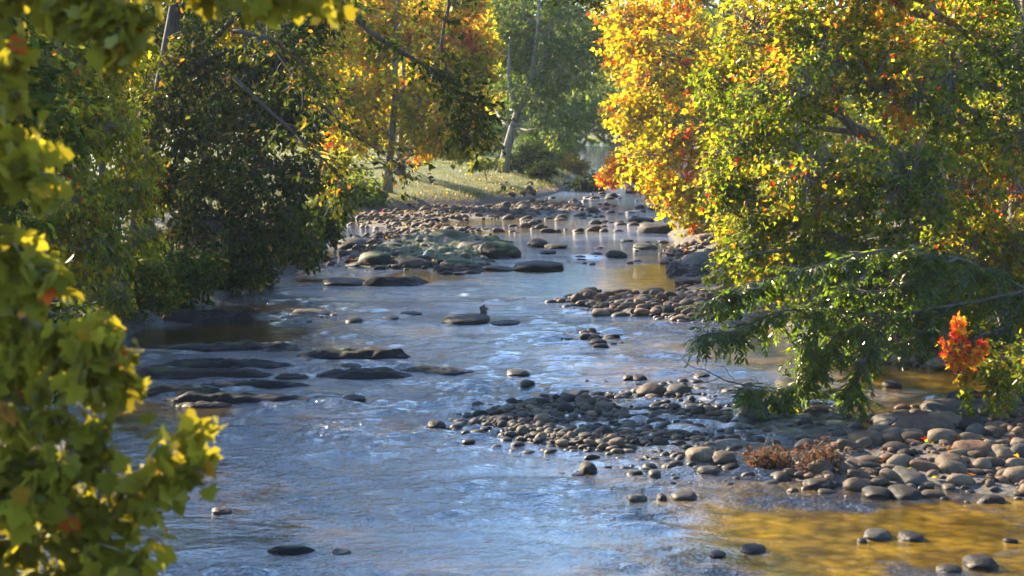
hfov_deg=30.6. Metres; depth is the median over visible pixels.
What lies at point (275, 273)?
dark shrub
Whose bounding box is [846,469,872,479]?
river cobble
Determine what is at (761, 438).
river cobble
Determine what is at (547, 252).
boulder
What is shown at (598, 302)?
fallen leaves
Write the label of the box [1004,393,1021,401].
river cobble
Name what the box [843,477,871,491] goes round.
river cobble
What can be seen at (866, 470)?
river cobble
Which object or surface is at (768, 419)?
river cobble
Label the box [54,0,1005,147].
wood
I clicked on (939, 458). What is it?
boulder
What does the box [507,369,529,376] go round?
boulder
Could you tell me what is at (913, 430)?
river cobble
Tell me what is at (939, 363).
boulder
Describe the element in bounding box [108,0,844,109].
sky
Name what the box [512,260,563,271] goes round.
boulder
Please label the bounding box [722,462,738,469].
river cobble
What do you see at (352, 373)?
rock ledge
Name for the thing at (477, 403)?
river cobble
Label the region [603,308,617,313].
river cobble
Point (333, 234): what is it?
bank bush
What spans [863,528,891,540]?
boulder
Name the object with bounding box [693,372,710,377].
boulder
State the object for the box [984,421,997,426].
river cobble
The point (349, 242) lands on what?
boulder
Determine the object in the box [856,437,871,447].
river cobble
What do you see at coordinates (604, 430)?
river cobble
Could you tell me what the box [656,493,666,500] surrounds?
boulder
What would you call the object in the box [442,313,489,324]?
boulder
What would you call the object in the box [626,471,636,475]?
river cobble
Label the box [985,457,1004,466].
river cobble
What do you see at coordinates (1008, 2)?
broadleaf tree
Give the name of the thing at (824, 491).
river cobble
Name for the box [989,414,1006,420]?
river cobble
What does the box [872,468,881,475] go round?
river cobble
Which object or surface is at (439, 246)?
rock ledge
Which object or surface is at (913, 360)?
boulder
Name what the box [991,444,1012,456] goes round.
boulder
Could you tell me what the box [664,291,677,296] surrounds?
river cobble
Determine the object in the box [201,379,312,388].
rock ledge
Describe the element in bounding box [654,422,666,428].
river cobble
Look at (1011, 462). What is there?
river cobble
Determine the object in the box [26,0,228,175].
broadleaf tree
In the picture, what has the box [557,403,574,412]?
river cobble
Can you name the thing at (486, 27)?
valley tree
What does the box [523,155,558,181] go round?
bank bush
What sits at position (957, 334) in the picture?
red sapling
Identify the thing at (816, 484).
boulder
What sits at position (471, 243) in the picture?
boulder
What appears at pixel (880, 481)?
river cobble
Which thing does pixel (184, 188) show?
oak tree
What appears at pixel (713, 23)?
valley tree
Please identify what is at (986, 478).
river cobble
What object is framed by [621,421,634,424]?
river cobble
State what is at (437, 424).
boulder
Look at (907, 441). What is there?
river cobble
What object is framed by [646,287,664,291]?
river cobble
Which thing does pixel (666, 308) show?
river cobble
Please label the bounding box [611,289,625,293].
river cobble
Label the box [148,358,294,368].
rock ledge
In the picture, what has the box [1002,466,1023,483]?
river cobble
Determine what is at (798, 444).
river cobble
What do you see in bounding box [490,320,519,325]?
boulder
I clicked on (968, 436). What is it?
river cobble
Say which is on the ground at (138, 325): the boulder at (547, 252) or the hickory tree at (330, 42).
the hickory tree at (330, 42)
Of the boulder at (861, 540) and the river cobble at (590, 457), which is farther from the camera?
the river cobble at (590, 457)
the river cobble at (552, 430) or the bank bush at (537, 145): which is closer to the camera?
the river cobble at (552, 430)
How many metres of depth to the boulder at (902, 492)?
24.51 m
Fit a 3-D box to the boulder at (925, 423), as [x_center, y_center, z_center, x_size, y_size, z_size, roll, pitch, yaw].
[6.512,2.269,29.481,0.929,0.534,0.940,0,3,-14]
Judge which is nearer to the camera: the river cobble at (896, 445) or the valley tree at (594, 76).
the river cobble at (896, 445)
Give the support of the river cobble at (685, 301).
on the river
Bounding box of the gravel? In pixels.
[255,181,1023,503]
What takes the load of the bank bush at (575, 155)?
on the ground at (138, 325)
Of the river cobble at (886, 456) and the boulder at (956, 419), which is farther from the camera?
the boulder at (956, 419)
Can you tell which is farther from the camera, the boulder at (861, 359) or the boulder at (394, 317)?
the boulder at (394, 317)
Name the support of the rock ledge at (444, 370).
on the ground at (138, 325)
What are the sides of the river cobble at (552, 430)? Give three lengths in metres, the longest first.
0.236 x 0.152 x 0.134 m
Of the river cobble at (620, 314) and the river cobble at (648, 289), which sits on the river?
the river cobble at (620, 314)
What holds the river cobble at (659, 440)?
on the ground at (138, 325)
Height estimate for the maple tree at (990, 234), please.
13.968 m
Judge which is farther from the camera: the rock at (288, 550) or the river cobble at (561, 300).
the river cobble at (561, 300)
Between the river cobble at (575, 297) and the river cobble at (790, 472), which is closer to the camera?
the river cobble at (790, 472)
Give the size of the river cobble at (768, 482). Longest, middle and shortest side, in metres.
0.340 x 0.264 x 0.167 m
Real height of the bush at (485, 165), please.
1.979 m
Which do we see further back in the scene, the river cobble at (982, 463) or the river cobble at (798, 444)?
the river cobble at (798, 444)
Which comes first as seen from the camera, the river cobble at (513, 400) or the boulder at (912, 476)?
the boulder at (912, 476)
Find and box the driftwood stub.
[479,304,488,314]
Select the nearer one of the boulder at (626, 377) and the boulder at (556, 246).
the boulder at (626, 377)
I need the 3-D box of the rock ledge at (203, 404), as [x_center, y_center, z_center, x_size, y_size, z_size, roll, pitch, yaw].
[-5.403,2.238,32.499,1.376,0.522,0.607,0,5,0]
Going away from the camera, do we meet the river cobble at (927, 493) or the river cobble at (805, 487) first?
the river cobble at (927, 493)
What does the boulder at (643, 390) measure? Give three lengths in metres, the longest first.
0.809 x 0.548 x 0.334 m
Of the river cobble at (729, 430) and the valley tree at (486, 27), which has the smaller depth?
the river cobble at (729, 430)
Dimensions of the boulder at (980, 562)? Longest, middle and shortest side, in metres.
0.536 x 0.373 x 0.224 m
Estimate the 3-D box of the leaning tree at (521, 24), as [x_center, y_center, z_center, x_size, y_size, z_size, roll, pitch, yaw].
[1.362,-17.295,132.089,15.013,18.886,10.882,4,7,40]
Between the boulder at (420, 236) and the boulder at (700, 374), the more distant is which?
the boulder at (420, 236)
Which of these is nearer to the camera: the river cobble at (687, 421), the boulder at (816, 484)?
the boulder at (816, 484)
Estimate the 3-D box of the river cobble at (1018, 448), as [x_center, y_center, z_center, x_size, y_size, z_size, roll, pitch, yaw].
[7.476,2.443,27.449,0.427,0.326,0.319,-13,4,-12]
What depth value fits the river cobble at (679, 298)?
49.82 m
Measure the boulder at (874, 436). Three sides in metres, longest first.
0.611 x 0.604 x 0.381 m
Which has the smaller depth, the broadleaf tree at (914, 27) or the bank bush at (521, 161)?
the broadleaf tree at (914, 27)
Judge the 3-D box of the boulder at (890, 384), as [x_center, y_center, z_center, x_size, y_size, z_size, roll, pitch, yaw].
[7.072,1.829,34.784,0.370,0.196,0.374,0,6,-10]
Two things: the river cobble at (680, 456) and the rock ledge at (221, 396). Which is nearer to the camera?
the river cobble at (680, 456)
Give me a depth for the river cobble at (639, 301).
48.37 m
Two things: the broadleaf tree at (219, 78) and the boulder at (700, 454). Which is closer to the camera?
the boulder at (700, 454)
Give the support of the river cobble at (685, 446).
on the river
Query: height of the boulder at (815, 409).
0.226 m
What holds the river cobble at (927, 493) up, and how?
on the ground at (138, 325)
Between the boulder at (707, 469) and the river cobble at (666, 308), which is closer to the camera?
the boulder at (707, 469)
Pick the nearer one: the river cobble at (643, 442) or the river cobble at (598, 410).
the river cobble at (643, 442)
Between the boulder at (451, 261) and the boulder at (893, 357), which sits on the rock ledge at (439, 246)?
the boulder at (451, 261)
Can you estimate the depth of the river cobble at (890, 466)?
26.24 m
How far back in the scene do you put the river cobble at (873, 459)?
26.86 m
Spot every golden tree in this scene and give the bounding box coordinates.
[282,0,507,192]
[347,0,506,174]
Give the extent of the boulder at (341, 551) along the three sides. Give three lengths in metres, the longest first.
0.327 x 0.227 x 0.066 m
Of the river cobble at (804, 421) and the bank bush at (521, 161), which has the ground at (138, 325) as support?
the bank bush at (521, 161)
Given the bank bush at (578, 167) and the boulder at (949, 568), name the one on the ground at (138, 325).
the bank bush at (578, 167)
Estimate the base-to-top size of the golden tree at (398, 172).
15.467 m
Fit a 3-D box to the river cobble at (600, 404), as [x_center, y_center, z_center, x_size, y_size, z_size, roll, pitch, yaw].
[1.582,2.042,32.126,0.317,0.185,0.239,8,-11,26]
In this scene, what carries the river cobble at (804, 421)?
on the river
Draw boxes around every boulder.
[212,506,231,514]
[290,308,329,314]
[322,277,364,285]
[330,548,350,554]
[337,237,366,248]
[341,363,361,367]
[342,394,365,401]
[358,251,392,265]
[380,241,402,246]
[383,316,398,319]
[396,257,425,267]
[400,311,421,314]
[415,235,427,238]
[428,420,445,428]
[429,229,467,237]
[442,258,478,266]
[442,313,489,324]
[459,241,484,245]
[462,439,474,444]
[478,241,520,258]
[482,265,514,271]
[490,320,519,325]
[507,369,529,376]
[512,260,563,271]
[520,380,534,387]
[526,238,547,246]
[538,250,555,253]
[544,243,567,248]
[579,461,597,473]
[605,250,627,257]
[621,239,633,241]
[623,374,632,380]
[627,217,653,221]
[628,493,647,501]
[633,243,657,249]
[633,375,647,380]
[635,382,664,396]
[638,222,676,232]
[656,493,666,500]
[661,257,672,260]
[664,248,683,256]
[665,383,691,392]
[671,490,696,500]
[674,277,705,285]
[681,251,715,265]
[685,446,714,461]
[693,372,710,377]
[697,465,720,473]
[709,550,725,557]
[711,450,735,464]
[738,402,768,419]
[740,543,766,554]
[774,377,801,393]
[803,406,828,412]
[806,477,834,490]
[812,386,842,398]
[845,459,861,469]
[847,430,882,445]
[850,358,867,366]
[857,537,866,542]
[861,486,891,499]
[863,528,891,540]
[872,412,904,425]
[881,381,901,387]
[888,484,922,499]
[890,353,909,363]
[894,414,955,436]
[894,468,927,486]
[897,530,924,541]
[909,352,929,364]
[921,398,966,417]
[926,357,950,370]
[929,411,962,428]
[935,453,968,467]
[935,564,962,572]
[951,440,991,456]
[962,554,998,571]
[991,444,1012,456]
[1003,538,1017,542]
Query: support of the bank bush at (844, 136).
on the ground at (138, 325)
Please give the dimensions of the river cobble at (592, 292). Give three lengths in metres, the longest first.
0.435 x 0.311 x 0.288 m
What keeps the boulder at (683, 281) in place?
in the river
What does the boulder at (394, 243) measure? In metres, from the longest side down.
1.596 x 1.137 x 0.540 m
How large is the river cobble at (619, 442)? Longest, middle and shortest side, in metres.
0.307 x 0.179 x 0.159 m
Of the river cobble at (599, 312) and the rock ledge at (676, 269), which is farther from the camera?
the rock ledge at (676, 269)
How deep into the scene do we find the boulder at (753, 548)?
21.56 m
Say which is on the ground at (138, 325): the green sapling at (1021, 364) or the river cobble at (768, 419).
the green sapling at (1021, 364)
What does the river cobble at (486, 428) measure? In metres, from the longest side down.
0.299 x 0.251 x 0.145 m
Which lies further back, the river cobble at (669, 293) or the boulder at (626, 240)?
the boulder at (626, 240)
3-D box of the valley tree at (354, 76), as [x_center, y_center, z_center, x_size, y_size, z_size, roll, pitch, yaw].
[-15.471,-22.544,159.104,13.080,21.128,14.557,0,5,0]
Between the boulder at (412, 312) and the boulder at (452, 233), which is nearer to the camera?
the boulder at (412, 312)
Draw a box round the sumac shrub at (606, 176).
[594,142,684,203]
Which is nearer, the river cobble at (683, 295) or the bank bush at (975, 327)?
the bank bush at (975, 327)
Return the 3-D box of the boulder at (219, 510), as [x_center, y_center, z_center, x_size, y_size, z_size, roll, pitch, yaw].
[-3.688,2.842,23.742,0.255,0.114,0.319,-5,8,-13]
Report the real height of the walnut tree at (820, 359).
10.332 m
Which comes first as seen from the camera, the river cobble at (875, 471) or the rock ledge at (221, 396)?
the river cobble at (875, 471)
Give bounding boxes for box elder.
[2,0,171,322]
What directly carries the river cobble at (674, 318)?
on the river
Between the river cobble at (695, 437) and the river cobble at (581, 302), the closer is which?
the river cobble at (695, 437)
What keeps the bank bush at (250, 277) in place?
on the ground at (138, 325)
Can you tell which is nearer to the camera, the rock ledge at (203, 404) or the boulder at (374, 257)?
the rock ledge at (203, 404)
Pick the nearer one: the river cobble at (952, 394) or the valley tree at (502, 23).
the river cobble at (952, 394)
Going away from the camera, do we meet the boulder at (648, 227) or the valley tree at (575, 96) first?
the boulder at (648, 227)
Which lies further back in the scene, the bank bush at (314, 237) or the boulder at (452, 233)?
the boulder at (452, 233)
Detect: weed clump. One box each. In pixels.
[740,438,803,468]
[793,435,854,473]
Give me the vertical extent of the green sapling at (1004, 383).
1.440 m
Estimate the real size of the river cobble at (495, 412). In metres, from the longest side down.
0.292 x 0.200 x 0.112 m
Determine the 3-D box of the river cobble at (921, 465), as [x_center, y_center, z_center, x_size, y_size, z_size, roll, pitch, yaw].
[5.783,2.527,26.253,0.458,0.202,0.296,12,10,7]
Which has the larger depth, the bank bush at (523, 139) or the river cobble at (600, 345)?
the bank bush at (523, 139)
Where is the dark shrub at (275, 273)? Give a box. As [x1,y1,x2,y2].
[170,197,334,291]
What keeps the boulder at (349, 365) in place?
in the river
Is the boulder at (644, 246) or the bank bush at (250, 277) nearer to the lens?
the bank bush at (250, 277)
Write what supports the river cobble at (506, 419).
on the river
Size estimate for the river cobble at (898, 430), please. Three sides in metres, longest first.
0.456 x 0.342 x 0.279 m
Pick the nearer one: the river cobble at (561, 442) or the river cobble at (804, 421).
the river cobble at (561, 442)
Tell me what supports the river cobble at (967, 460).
on the ground at (138, 325)
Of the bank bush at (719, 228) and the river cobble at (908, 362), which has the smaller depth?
the river cobble at (908, 362)
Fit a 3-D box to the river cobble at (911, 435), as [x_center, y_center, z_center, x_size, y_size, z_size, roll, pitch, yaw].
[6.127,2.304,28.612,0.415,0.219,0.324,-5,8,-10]
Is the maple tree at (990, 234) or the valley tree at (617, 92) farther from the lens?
the valley tree at (617, 92)
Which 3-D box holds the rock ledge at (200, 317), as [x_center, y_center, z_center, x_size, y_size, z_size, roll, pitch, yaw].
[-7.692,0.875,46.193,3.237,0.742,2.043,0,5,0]
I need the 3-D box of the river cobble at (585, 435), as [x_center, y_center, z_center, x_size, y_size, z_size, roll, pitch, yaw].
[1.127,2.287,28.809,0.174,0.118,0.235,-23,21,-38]
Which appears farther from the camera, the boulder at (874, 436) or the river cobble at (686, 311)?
the river cobble at (686, 311)
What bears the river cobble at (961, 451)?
on the ground at (138, 325)
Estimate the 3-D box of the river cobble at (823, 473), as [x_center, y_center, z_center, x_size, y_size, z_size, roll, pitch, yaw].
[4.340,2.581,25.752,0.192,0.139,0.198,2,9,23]
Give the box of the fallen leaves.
[0,172,1018,530]
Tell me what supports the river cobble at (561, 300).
on the ground at (138, 325)
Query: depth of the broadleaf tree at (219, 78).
83.47 m
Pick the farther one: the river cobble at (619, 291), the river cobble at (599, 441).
the river cobble at (619, 291)
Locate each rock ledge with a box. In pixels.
[126,366,308,379]
[128,384,221,398]
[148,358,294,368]
[160,308,258,324]
[162,390,295,402]
[166,340,299,351]
[176,401,231,407]
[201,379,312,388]
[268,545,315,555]
[289,395,340,400]
[297,346,410,359]
[315,367,412,379]
[362,276,427,285]
[371,230,514,271]
[400,365,473,374]
[431,263,483,274]
[665,259,711,277]
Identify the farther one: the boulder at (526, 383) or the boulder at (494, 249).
the boulder at (494, 249)
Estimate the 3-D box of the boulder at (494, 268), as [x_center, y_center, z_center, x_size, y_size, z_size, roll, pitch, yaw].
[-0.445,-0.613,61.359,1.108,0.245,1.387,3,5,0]
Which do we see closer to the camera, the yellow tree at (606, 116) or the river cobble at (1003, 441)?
the river cobble at (1003, 441)
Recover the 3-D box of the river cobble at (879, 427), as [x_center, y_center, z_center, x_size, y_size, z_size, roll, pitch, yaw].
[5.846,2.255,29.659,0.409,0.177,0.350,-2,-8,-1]
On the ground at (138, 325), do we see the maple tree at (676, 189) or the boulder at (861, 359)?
the maple tree at (676, 189)
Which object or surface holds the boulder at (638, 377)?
in the river
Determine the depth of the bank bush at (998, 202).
52.04 m
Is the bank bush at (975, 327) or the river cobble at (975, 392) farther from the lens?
the bank bush at (975, 327)
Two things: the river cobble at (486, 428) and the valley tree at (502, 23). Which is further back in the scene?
the valley tree at (502, 23)
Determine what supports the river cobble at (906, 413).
on the ground at (138, 325)
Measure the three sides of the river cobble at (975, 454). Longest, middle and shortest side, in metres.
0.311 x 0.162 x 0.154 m
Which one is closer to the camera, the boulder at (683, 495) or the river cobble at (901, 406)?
the boulder at (683, 495)
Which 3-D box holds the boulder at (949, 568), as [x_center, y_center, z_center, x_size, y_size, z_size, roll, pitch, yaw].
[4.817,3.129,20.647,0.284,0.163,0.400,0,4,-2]
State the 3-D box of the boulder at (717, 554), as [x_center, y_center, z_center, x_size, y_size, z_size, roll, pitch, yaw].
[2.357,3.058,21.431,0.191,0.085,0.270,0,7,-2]
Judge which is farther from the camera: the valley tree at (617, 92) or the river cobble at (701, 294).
the valley tree at (617, 92)
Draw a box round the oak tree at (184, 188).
[118,0,634,293]
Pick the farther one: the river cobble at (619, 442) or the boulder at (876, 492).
the river cobble at (619, 442)
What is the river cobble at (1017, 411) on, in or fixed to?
on the ground at (138, 325)
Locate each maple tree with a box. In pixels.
[586,0,851,237]
[684,0,1023,361]
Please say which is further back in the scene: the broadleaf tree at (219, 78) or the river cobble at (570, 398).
the broadleaf tree at (219, 78)
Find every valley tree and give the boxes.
[281,0,381,133]
[334,1,438,122]
[399,0,520,93]
[410,0,544,117]
[511,0,617,145]
[533,3,618,145]
[598,0,711,143]
[612,0,768,146]
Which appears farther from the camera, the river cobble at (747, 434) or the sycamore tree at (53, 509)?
the river cobble at (747, 434)
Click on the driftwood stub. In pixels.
(483, 309)
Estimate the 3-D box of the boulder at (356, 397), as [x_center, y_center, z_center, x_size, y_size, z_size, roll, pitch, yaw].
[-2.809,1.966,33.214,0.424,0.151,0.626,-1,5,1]
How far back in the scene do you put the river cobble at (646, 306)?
47.54 m
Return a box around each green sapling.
[968,338,1023,420]
[1002,328,1023,397]
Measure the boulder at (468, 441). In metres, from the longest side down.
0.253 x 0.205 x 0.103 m
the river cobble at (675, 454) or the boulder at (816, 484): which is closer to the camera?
the boulder at (816, 484)
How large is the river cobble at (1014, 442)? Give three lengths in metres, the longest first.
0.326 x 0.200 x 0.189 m
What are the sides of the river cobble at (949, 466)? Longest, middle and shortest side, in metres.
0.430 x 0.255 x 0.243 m
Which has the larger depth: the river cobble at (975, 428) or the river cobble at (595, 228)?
the river cobble at (595, 228)
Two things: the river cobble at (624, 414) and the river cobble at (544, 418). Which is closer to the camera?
the river cobble at (544, 418)
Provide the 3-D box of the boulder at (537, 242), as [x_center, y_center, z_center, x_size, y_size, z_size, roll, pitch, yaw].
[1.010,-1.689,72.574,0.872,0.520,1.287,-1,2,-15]
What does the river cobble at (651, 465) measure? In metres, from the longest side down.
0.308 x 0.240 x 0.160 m
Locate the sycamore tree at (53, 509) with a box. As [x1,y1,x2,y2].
[0,0,358,575]
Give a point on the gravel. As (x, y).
(585, 401)
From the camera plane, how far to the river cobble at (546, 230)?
81.12 m
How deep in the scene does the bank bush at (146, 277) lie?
44.01 m
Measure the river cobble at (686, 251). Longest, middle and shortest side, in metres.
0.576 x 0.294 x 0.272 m
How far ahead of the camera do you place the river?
27.96 m
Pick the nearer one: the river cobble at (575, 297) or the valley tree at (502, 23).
the river cobble at (575, 297)
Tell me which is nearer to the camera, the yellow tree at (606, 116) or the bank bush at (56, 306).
the bank bush at (56, 306)
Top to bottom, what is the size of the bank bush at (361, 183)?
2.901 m
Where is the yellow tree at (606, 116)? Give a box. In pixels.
[595,0,724,146]
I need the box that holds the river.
[103,144,1023,575]
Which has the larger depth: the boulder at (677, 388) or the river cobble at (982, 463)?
the boulder at (677, 388)
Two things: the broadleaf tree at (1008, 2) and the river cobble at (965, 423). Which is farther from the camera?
the broadleaf tree at (1008, 2)
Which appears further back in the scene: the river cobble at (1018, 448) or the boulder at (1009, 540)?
the river cobble at (1018, 448)
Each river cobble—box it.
[345,317,362,322]
[450,423,463,428]
[470,429,482,432]
[472,401,484,405]
[472,410,487,416]
[480,426,491,430]
[488,409,502,415]
[492,228,505,231]
[496,416,509,421]
[504,431,517,437]
[506,398,518,403]
[511,441,524,446]
[516,425,527,434]
[523,450,534,453]
[533,413,550,422]
[540,228,555,232]
[544,427,554,432]
[555,439,569,446]
[556,298,565,302]
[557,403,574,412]
[563,394,576,401]
[568,412,577,418]
[570,293,584,302]
[571,473,584,475]
[574,427,587,433]
[575,300,587,305]
[578,432,591,438]
[579,287,597,293]
[581,424,593,428]
[582,289,596,296]
[584,454,599,459]
[586,226,602,230]
[590,338,606,343]
[590,391,604,394]
[591,308,610,315]
[592,343,608,347]
[593,407,601,415]
[594,293,608,300]
[595,401,612,407]
[596,439,606,445]
[598,426,612,434]
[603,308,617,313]
[608,437,624,447]
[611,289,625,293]
[611,312,628,315]
[615,411,631,417]
[620,302,636,307]
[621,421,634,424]
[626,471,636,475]
[634,299,645,303]
[634,308,650,315]
[636,303,651,309]
[639,440,650,445]
[642,463,657,468]
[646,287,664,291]
[648,469,660,477]
[649,289,663,295]
[653,436,668,444]
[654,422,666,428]
[657,430,670,434]
[661,304,675,312]
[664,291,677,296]
[666,402,680,409]
[670,315,683,320]
[670,451,684,456]
[670,460,682,464]
[672,296,684,300]
[672,303,683,307]
[675,429,687,435]
[675,454,684,459]
[678,293,690,297]
[679,298,695,304]
[679,420,693,423]
[681,307,698,314]
[682,444,693,449]
[683,250,693,254]
[687,312,700,317]
[690,435,701,439]
[697,292,706,296]
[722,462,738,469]
[724,427,734,433]
[727,445,742,449]
[743,432,753,436]
[752,436,764,442]
[761,418,773,421]
[761,480,778,484]
[762,427,771,432]
[769,471,791,481]
[783,468,797,476]
[794,438,817,448]
[795,435,813,440]
[797,424,813,427]
[798,419,813,424]
[801,485,811,489]
[806,459,833,473]
[817,488,836,493]
[820,470,833,477]
[832,429,846,435]
[832,462,850,473]
[837,439,858,449]
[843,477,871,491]
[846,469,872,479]
[847,422,863,428]
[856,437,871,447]
[857,455,882,463]
[858,461,881,468]
[858,467,873,474]
[868,424,890,431]
[869,477,889,486]
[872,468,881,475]
[879,453,892,462]
[879,468,898,480]
[881,427,903,434]
[881,464,896,468]
[882,432,901,444]
[883,441,910,451]
[886,454,913,467]
[887,481,898,485]
[894,404,910,408]
[894,409,908,411]
[897,448,914,455]
[900,411,912,415]
[900,431,924,442]
[902,359,911,364]
[902,428,923,433]
[904,439,922,444]
[908,459,937,471]
[920,481,934,488]
[922,489,945,497]
[927,428,957,442]
[938,439,951,446]
[938,460,967,473]
[942,483,955,490]
[946,391,969,403]
[946,474,975,485]
[947,448,967,455]
[955,432,979,440]
[959,416,983,431]
[961,456,970,463]
[965,422,985,435]
[965,450,983,458]
[967,468,984,474]
[969,390,978,397]
[972,457,992,469]
[977,407,989,415]
[977,494,1005,503]
[980,477,997,482]
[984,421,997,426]
[984,425,1004,435]
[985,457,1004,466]
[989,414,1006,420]
[993,420,1005,424]
[995,439,1010,444]
[995,454,1014,459]
[996,468,1005,475]
[997,423,1010,429]
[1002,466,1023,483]
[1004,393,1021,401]
[1004,458,1023,467]
[1006,406,1023,417]
[1010,439,1023,446]
[1010,443,1023,457]
[1013,427,1023,434]
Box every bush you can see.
[0,223,111,433]
[71,248,192,324]
[147,238,229,310]
[199,240,279,293]
[261,216,328,265]
[280,200,351,251]
[306,168,382,215]
[362,181,391,209]
[437,123,517,159]
[467,154,504,180]
[490,144,550,173]
[513,111,582,153]
[515,137,555,164]
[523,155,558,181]
[530,138,584,168]
[557,151,595,175]
[561,170,607,190]
[701,207,826,305]
[701,208,773,260]
[790,99,889,200]
[821,94,922,156]
[835,258,937,346]
[840,98,983,219]
[854,119,1008,251]
[941,285,1001,336]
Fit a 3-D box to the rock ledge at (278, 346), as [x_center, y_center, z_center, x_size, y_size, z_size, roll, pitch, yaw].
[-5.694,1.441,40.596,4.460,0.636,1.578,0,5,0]
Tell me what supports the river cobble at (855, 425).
on the river
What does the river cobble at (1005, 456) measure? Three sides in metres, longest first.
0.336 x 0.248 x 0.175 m
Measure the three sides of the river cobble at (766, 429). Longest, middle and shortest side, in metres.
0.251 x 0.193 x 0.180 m
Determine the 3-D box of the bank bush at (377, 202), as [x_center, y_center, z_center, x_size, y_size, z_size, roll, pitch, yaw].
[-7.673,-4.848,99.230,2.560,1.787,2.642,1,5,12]
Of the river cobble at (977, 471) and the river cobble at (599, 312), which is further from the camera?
the river cobble at (599, 312)
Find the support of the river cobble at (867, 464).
on the ground at (138, 325)
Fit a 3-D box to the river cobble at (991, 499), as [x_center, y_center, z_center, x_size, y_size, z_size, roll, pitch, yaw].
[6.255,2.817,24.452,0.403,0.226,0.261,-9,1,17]
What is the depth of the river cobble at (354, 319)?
45.82 m
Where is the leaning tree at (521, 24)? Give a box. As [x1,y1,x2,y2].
[473,0,619,173]
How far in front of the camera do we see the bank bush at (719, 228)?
52.95 m
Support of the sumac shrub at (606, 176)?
on the ground at (138, 325)
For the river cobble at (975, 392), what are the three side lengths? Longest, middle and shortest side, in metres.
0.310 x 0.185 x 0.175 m
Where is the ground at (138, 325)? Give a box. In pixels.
[0,117,1023,573]
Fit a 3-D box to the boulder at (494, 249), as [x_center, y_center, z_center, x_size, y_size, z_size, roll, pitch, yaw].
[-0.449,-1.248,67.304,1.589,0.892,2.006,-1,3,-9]
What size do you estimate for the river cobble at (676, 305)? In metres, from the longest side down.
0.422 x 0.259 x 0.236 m
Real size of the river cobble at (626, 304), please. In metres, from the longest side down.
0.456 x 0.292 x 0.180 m
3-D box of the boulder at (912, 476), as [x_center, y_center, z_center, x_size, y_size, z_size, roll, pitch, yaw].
[5.428,2.620,25.574,0.477,0.291,0.669,-4,8,-11]
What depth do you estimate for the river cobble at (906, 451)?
27.49 m
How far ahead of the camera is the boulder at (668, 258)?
65.17 m
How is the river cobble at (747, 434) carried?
on the river
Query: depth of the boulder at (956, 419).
29.88 m
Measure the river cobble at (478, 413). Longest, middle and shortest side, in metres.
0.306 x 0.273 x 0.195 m
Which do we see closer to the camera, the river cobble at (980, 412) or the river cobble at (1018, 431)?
the river cobble at (1018, 431)
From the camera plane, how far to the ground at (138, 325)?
78.42 m
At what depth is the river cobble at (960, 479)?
25.31 m
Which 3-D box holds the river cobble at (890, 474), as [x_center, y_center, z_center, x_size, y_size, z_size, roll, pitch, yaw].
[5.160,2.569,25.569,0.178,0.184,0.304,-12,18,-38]
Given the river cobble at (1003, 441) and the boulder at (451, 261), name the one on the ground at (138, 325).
the river cobble at (1003, 441)
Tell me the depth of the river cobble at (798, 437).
29.01 m
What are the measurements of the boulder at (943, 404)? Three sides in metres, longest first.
1.067 x 0.845 x 0.380 m
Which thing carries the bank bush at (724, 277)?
on the ground at (138, 325)
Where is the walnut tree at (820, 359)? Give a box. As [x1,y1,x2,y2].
[680,242,1023,419]
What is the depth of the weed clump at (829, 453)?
25.99 m
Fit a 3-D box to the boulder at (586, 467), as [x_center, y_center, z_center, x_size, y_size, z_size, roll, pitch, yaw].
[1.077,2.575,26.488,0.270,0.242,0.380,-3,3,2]
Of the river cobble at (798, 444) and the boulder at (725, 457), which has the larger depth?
the river cobble at (798, 444)
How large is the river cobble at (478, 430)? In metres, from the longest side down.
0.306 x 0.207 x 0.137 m
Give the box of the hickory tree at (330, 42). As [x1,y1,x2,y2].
[119,0,365,205]
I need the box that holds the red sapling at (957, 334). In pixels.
[938,311,991,417]
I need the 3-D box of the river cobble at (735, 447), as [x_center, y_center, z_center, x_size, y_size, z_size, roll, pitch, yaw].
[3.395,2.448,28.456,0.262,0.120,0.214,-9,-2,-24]
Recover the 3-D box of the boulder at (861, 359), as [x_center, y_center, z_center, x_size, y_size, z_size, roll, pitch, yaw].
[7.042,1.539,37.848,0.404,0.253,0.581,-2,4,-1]
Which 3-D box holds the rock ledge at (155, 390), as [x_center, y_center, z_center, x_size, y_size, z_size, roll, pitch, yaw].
[-6.381,2.063,33.865,2.701,0.623,0.878,0,5,0]
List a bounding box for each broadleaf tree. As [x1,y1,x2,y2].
[0,10,110,248]
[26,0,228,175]
[157,21,268,197]
[783,0,989,128]
[880,1,1003,114]
[886,0,1020,182]
[945,0,1020,71]
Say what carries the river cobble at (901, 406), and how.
on the river
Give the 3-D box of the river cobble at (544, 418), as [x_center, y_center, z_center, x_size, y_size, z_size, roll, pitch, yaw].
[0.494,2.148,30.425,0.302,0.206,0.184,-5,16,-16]
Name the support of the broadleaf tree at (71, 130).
on the ground at (138, 325)
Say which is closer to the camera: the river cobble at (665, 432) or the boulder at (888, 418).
the river cobble at (665, 432)
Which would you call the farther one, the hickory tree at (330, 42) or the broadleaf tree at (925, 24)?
the hickory tree at (330, 42)
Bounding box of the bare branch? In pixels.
[681,355,767,387]
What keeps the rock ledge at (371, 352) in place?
on the ground at (138, 325)
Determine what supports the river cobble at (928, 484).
on the ground at (138, 325)
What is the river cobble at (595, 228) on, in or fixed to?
on the river
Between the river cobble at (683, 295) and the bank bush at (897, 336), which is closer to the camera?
the bank bush at (897, 336)
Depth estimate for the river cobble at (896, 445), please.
27.75 m
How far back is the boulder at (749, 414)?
31.13 m

